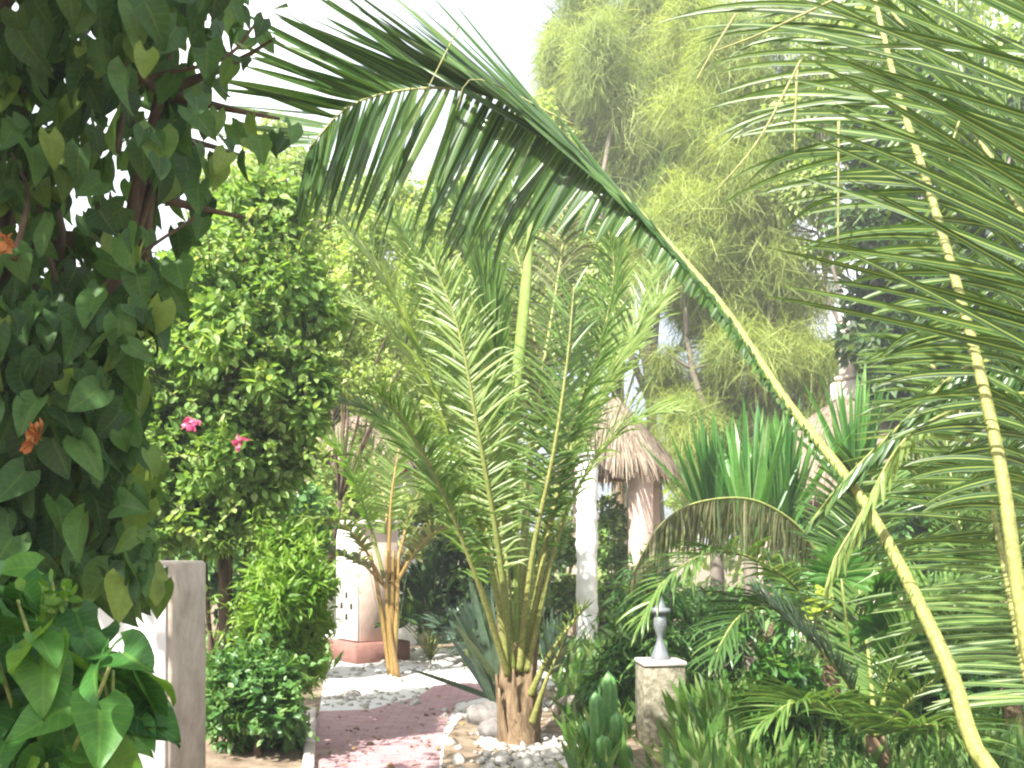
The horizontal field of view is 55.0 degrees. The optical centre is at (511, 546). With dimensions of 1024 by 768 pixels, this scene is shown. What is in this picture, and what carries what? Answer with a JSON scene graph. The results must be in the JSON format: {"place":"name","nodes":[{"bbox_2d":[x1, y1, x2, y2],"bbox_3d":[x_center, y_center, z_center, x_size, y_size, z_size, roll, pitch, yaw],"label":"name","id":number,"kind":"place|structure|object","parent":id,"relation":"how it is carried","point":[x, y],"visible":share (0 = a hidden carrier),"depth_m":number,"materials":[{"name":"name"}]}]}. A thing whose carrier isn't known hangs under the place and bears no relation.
{"place":"outdoors","nodes":[
{"label":"outdoors","id":0,"kind":"place"},
{"bbox_2d":[98,560,205,767],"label":"garden wall","id":1,"kind":"structure","parent":0,"point":[175,633],"depth_m":5.17,"materials":[{"name":"paint"}]},
{"bbox_2d":[315,683,482,767],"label":"garden path","id":2,"kind":"structure","parent":0,"point":[394,721],"depth_m":8.40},
{"bbox_2d":[306,323,522,535],"bbox_3d":[-2.916,-2.458,23.898,6.716,8.145,3.591,0,0,-9],"label":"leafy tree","id":3,"kind":"object","parent":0,"point":[509,519],"visible":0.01,"depth_m":23.86,"materials":[{"name":"green plant"}]},
{"bbox_2d":[12,0,1023,546],"label":"sky","id":4,"kind":"structure","parent":0,"point":[495,20],"materials":[{"name":"white"}]},
{"bbox_2d":[206,548,1007,767],"bbox_3d":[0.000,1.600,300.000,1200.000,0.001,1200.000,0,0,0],"label":"ground","id":5,"kind":"structure","parent":0,"point":[273,758],"depth_m":7.81,"materials":[{"name":"soil"}]},
{"bbox_2d":[0,551,180,767],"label":"broad leaved shrub","id":6,"kind":"object","parent":5,"relation":"on","point":[76,691],"visible":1,"depth_m":2.15,"materials":[{"name":"green plant"}]},
{"bbox_2d":[0,0,303,627],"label":"creeper tree","id":7,"kind":"object","parent":5,"relation":"on","point":[83,468],"visible":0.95,"depth_m":3.26,"materials":[{"name":"green plant"}]},
{"bbox_2d":[158,468,338,664],"bbox_3d":[-3.712,0.338,11.366,3.459,2.552,1.659,0,0,0],"label":"leafy bush","id":8,"kind":"object","parent":5,"relation":"on","point":[311,495],"visible":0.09,"depth_m":11.44,"materials":[{"name":"green plant"}]},
{"bbox_2d":[142,161,376,682],"bbox_3d":[-2.537,-0.908,8.033,2.839,5.049,2.565,0,0,0],"label":"bougainvillea","id":9,"kind":"object","parent":5,"relation":"on","point":[214,438],"visible":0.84,"depth_m":7.75,"materials":[{"name":"green plant"}]},
{"bbox_2d":[206,619,331,756],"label":"leafy bush","id":10,"kind":"object","parent":5,"relation":"on","point":[254,703],"visible":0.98,"depth_m":7.28,"materials":[{"name":"green plant"}]},
{"bbox_2d":[206,499,372,748],"bbox_3d":[-1.792,0.608,7.740,1.336,2.011,1.508,0,0,0],"label":"feathery bush","id":11,"kind":"object","parent":5,"relation":"on","point":[294,591],"visible":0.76,"depth_m":7.59,"materials":[{"name":"green plant"}]},
{"bbox_2d":[302,707,315,767],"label":"path edging","id":12,"kind":"object","parent":5,"relation":"on","point":[309,754],"visible":0.77,"depth_m":7.58,"materials":[{"name":"stone"}]},
{"bbox_2d":[200,108,457,491],"bbox_3d":[-3.309,-3.166,17.232,4.834,9.570,3.055,0,0,-14],"label":"leafy tree","id":13,"kind":"object","parent":5,"relation":"on","point":[293,156],"visible":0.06,"depth_m":16.95,"materials":[{"name":"green plant"}]},
{"bbox_2d":[294,416,430,645],"bbox_3d":[-2.559,-0.286,16.222,3.245,3.772,3.311,0,0,0],"label":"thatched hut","id":14,"kind":"object","parent":5,"relation":"on","point":[404,633],"visible":0.12,"depth_m":15.62,"materials":[{"name":"plant"}]},
{"bbox_2d":[328,520,409,663],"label":"gate pier","id":15,"kind":"structure","parent":5,"relation":"on","point":[359,635],"depth_m":13.55,"materials":[{"name":"pink paint"}]},
{"bbox_2d":[296,435,465,591],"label":"leafy bush","id":16,"kind":"object","parent":5,"relation":"on","point":[425,508],"visible":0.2,"depth_m":14.60,"materials":[{"name":"green plant"}]},
{"bbox_2d":[308,192,474,571],"bbox_3d":[-1.639,-1.513,12.565,2.684,6.258,2.367,0,0,0],"label":"leafy tree","id":17,"kind":"object","parent":5,"relation":"on","point":[347,271],"visible":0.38,"depth_m":12.55,"materials":[{"name":"green plant"}]},
{"bbox_2d":[316,647,615,767],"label":"gravel bed","id":18,"kind":"object","parent":5,"relation":"on","point":[369,675],"visible":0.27,"depth_m":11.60,"materials":[{"name":"white gravel"}]},
{"bbox_2d":[291,380,471,677],"bbox_3d":[-1.518,-0.238,12.120,2.219,3.733,2.101,0,0,0],"label":"young palm","id":19,"kind":"object","parent":18,"relation":"on","point":[390,624],"visible":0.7,"depth_m":12.03,"materials":[{"name":"green plant"}]},
{"bbox_2d":[297,667,520,767],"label":"fallen leaves","id":20,"kind":"object","parent":18,"relation":"on","point":[390,765],"visible":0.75,"depth_m":8.13,"materials":[{"name":"pink plant"}]},
{"bbox_2d":[375,543,494,659],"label":"fan palm","id":21,"kind":"object","parent":18,"relation":"on","point":[424,578],"visible":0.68,"depth_m":13.72,"materials":[{"name":"green plant"}]},
{"bbox_2d":[420,584,499,665],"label":"fan palm","id":22,"kind":"object","parent":18,"relation":"on","point":[449,627],"visible":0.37,"depth_m":13.14,"materials":[{"name":"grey plant"}]},
{"bbox_2d":[421,507,572,659],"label":"leafy bush","id":23,"kind":"object","parent":18,"relation":"on","point":[462,586],"visible":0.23,"depth_m":13.76,"materials":[{"name":"green plant"}]},
{"bbox_2d":[538,607,590,672],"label":"agave","id":24,"kind":"object","parent":18,"relation":"on","point":[551,634],"visible":0.59,"depth_m":11.65,"materials":[{"name":"green plant"}]},
{"bbox_2d":[406,567,544,701],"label":"agave","id":25,"kind":"object","parent":5,"relation":"on","point":[483,667],"visible":0.34,"depth_m":9.23,"materials":[{"name":"green plant"}]},
{"bbox_2d":[466,701,496,724],"bbox_3d":[-0.229,1.539,8.918,0.376,0.264,0.341,0,0,0],"label":"garden rock","id":26,"kind":"object","parent":5,"relation":"on","point":[477,713],"visible":0.62,"depth_m":8.81,"materials":[{"name":"white stone"}]},
{"bbox_2d":[477,717,496,738],"bbox_3d":[-0.123,1.552,8.287,0.337,0.205,0.309,0,0,0],"label":"garden rock","id":27,"kind":"object","parent":5,"relation":"on","point":[487,728],"visible":0.3,"depth_m":8.18,"materials":[{"name":"white stone"}]},
{"bbox_2d":[323,169,693,746],"bbox_3d":[-0.099,-1.036,8.177,3.438,5.467,3.372,0,0,0],"label":"coconut palm","id":28,"kind":"object","parent":5,"relation":"on","point":[516,639],"visible":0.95,"depth_m":7.77,"materials":[{"name":"green plant"}]},
{"bbox_2d":[394,85,633,480],"bbox_3d":[-0.186,-3.609,18.957,5.002,10.428,3.920,0,0,0],"label":"leafy tree","id":29,"kind":"object","parent":5,"relation":"on","point":[569,266],"visible":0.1,"depth_m":18.49,"materials":[{"name":"green plant"}]},
{"bbox_2d":[554,695,582,714],"bbox_3d":[0.567,1.537,9.443,0.308,0.230,0.303,0,0,-44],"label":"garden rock","id":30,"kind":"object","parent":5,"relation":"on","point":[562,701],"visible":0.27,"depth_m":9.37,"materials":[{"name":"grey stone"}]},
{"bbox_2d":[529,483,628,634],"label":"leafy bush","id":31,"kind":"object","parent":5,"relation":"on","point":[612,553],"visible":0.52,"depth_m":16.28,"materials":[{"name":"green plant"}]},
{"bbox_2d":[575,452,601,641],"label":"masonry column","id":32,"kind":"structure","parent":5,"relation":"on","point":[587,517],"depth_m":15.16,"materials":[{"name":"white paint"}]},
{"bbox_2d":[579,671,633,767],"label":"cactus","id":33,"kind":"object","parent":5,"relation":"on","point":[603,707],"visible":0.62,"depth_m":7.12,"materials":[{"name":"green plant"}]},
{"bbox_2d":[520,0,700,577],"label":"casuarina tree","id":34,"kind":"object","parent":5,"relation":"on","point":[596,93],"visible":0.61,"depth_m":19.24,"materials":[{"name":"green plant"}]},
{"bbox_2d":[509,132,714,580],"bbox_3d":[2.150,-3.169,18.556,4.996,9.602,2.052,0,0,0],"label":"feather palm","id":35,"kind":"object","parent":5,"relation":"on","point":[621,495],"visible":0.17,"depth_m":18.40,"materials":[{"name":"green plant"}]},
{"bbox_2d":[541,396,686,636],"bbox_3d":[1.741,-0.471,16.611,2.659,4.143,2.652,0,0,0],"label":"thatched hut","id":36,"kind":"object","parent":5,"relation":"on","point":[636,466],"visible":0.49,"depth_m":15.88,"materials":[{"name":"plant"}]},
{"bbox_2d":[206,628,1023,767],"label":"grass","id":37,"kind":"structure","parent":5,"relation":"on","point":[696,721],"depth_m":5.79,"materials":[{"name":"green plant"}]},
{"bbox_2d":[510,0,724,608],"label":"casuarina tree","id":38,"kind":"object","parent":5,"relation":"on","point":[662,512],"depth_m":23.89,"materials":[{"name":"green plant"}]},
{"bbox_2d":[216,0,1023,767],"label":"coconut palm","id":39,"kind":"object","parent":5,"relation":"on","point":[556,170],"visible":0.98,"depth_m":3.28,"materials":[{"name":"green plant"}]},
{"bbox_2d":[232,386,1023,594],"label":"woodland","id":40,"kind":"object","parent":5,"relation":"on","point":[732,564],"visible":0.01,"depth_m":31.47,"materials":[{"name":"green plant"}]},
{"bbox_2d":[634,657,686,746],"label":"stone pillar","id":41,"kind":"structure","parent":5,"relation":"on","point":[653,677],"depth_m":7.83,"materials":[{"name":"stone"}]},
{"bbox_2d":[651,596,670,659],"bbox_3d":[1.206,0.613,8.000,0.172,0.614,0.172,0,0,0],"label":"metal finial","id":42,"kind":"object","parent":41,"relation":"on","point":[660,652],"visible":0.79,"depth_m":7.96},
{"bbox_2d":[556,524,828,723],"bbox_3d":[1.772,0.867,9.038,2.767,2.124,1.523,0,0,9],"label":"leafy bush","id":43,"kind":"object","parent":5,"relation":"on","point":[619,665],"visible":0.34,"depth_m":8.76,"materials":[{"name":"green plant"}]},
{"bbox_2d":[635,408,750,669],"bbox_3d":[1.846,0.124,9.734,1.620,3.020,1.152,0,0,-44],"label":"sword plant","id":44,"kind":"object","parent":5,"relation":"on","point":[703,489],"visible":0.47,"depth_m":9.52,"materials":[{"name":"green plant"}]},
{"bbox_2d":[605,0,852,588],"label":"casuarina tree","id":45,"kind":"object","parent":5,"relation":"on","point":[723,249],"visible":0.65,"depth_m":17.21,"materials":[{"name":"green plant"}]},
{"bbox_2d":[705,394,803,670],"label":"sword plant","id":46,"kind":"object","parent":5,"relation":"on","point":[741,479],"visible":0.54,"depth_m":8.75,"materials":[{"name":"green plant"}]},
{"bbox_2d":[678,586,877,765],"bbox_3d":[1.577,0.918,5.715,1.397,1.384,0.934,0,0,-39],"label":"leafy bush","id":47,"kind":"object","parent":5,"relation":"on","point":[786,669],"visible":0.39,"depth_m":5.49,"materials":[{"name":"green plant"}]},
{"bbox_2d":[728,388,862,655],"bbox_3d":[2.626,0.072,9.114,1.234,3.122,0.903,0,0,22],"label":"sword plant","id":48,"kind":"object","parent":5,"relation":"on","point":[790,455],"visible":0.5,"depth_m":9.05,"materials":[{"name":"green plant"}]},
{"bbox_2d":[614,436,997,696],"bbox_3d":[1.877,0.491,6.129,2.849,2.285,1.380,0,0,-23],"label":"feather palm","id":49,"kind":"object","parent":5,"relation":"on","point":[668,531],"visible":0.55,"depth_m":5.92,"materials":[{"name":"green plant"}]},
{"bbox_2d":[799,584,847,746],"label":"yellow leaf plant","id":50,"kind":"object","parent":5,"relation":"on","point":[820,592],"visible":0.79,"depth_m":5.28,"materials":[{"name":"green plant"}]},
{"bbox_2d":[770,364,892,675],"bbox_3d":[3.350,-0.122,9.791,1.157,3.510,1.467,0,0,-19],"label":"sword plant","id":51,"kind":"object","parent":5,"relation":"on","point":[851,444],"visible":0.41,"depth_m":9.67,"materials":[{"name":"green plant"}]},
{"bbox_2d":[758,318,965,641],"bbox_3d":[5.390,-1.014,15.581,5.062,5.228,5.065,0,0,0],"label":"thatched hut","id":52,"kind":"object","parent":5,"relation":"on","point":[846,376],"visible":0.07,"depth_m":15.00,"materials":[{"name":"plant"}]},
{"bbox_2d":[801,534,929,703],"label":"fan palm","id":53,"kind":"object","parent":5,"relation":"on","point":[866,624],"visible":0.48,"depth_m":5.51,"materials":[{"name":"green plant"}]},
{"bbox_2d":[716,533,1023,767],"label":"feather palm","id":54,"kind":"object","parent":5,"relation":"on","point":[875,725],"visible":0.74,"depth_m":4.96,"materials":[{"name":"green plant"}]},
{"bbox_2d":[751,0,1023,376],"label":"leafy tree","id":55,"kind":"object","parent":5,"relation":"on","point":[978,11],"visible":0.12,"depth_m":16.65,"materials":[{"name":"green plant"}]},
{"bbox_2d":[760,425,1023,613],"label":"leafy bush","id":56,"kind":"object","parent":5,"relation":"on","point":[917,529],"visible":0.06,"depth_m":11.81,"materials":[{"name":"green plant"}]},
{"bbox_2d":[815,51,1023,445],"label":"leafy tree","id":57,"kind":"object","parent":5,"relation":"on","point":[851,345],"visible":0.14,"depth_m":14.39,"materials":[{"name":"green plant"}]},
{"bbox_2d":[834,379,1023,735],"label":"feather palm","id":58,"kind":"object","parent":5,"relation":"on","point":[1012,710],"visible":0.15,"depth_m":6.15,"materials":[{"name":"green plant"}]},
{"bbox_2d":[845,591,1023,729],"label":"leafy bush","id":59,"kind":"object","parent":5,"relation":"on","point":[935,696],"visible":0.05,"depth_m":6.47,"materials":[{"name":"green plant"}]},
{"bbox_2d":[781,76,1023,381],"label":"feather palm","id":60,"kind":"object","parent":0,"point":[842,276],"visible":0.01,"depth_m":20.35,"materials":[{"name":"green plant"}]}
]}

